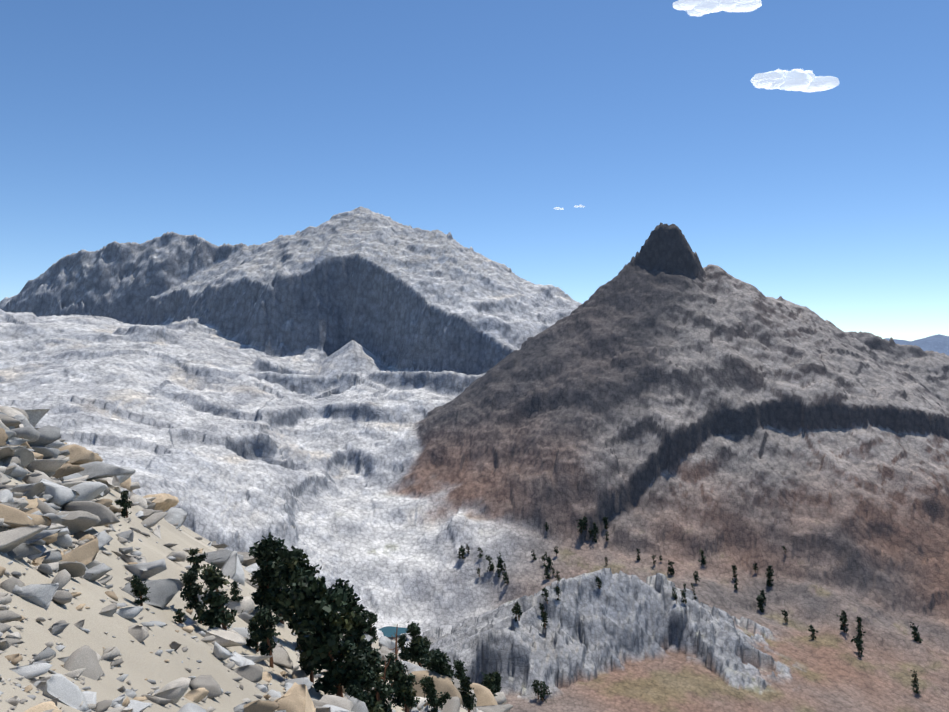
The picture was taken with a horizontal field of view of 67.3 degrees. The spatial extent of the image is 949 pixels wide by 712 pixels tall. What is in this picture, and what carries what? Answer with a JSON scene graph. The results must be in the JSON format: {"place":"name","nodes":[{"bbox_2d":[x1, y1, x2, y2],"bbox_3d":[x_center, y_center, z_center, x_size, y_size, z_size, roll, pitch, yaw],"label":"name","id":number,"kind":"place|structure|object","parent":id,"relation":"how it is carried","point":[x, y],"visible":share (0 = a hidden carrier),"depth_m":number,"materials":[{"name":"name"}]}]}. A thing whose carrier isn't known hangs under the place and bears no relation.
{"place":"outdoors","nodes":[
{"label":"outdoors","id":0,"kind":"place"},
{"bbox_2d":[378,626,407,636],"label":"lake","id":1,"kind":"structure","parent":0,"point":[388,631],"depth_m":451.66,"materials":[{"name":"blue liquid"}]},
{"bbox_2d":[0,206,948,711],"bbox_3d":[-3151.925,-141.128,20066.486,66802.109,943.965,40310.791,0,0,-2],"label":"terrain","id":2,"kind":"structure","parent":0,"point":[386,416],"depth_m":627.08,"materials":[{"name":"grey stone"}]},
{"bbox_2d":[0,406,512,711],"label":"rocks","id":3,"kind":"object","parent":2,"relation":"on","point":[32,522],"visible":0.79,"depth_m":16.05,"materials":[{"name":"grey stone"}]},
{"bbox_2d":[114,490,922,711],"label":"pine trees","id":4,"kind":"object","parent":2,"relation":"on","point":[319,625],"visible":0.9,"depth_m":20.76,"materials":[{"name":"green plant"}]},
{"bbox_2d":[0,0,948,340],"label":"sky","id":5,"kind":"structure","parent":0,"point":[232,122],"materials":[{"name":"blue"}]},
{"bbox_2d":[672,0,761,16],"bbox_3d":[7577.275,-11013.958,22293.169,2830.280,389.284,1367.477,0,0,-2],"label":"cloud","id":6,"kind":"structure","parent":0,"point":[697,8],"depth_m":22176.98,"materials":[{"name":"white"}]},
{"bbox_2d":[751,69,839,92],"bbox_3d":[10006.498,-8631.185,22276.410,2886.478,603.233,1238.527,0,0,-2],"label":"cloud","id":7,"kind":"structure","parent":0,"point":[808,81],"depth_m":22006.78,"materials":[{"name":"white"}]}
]}

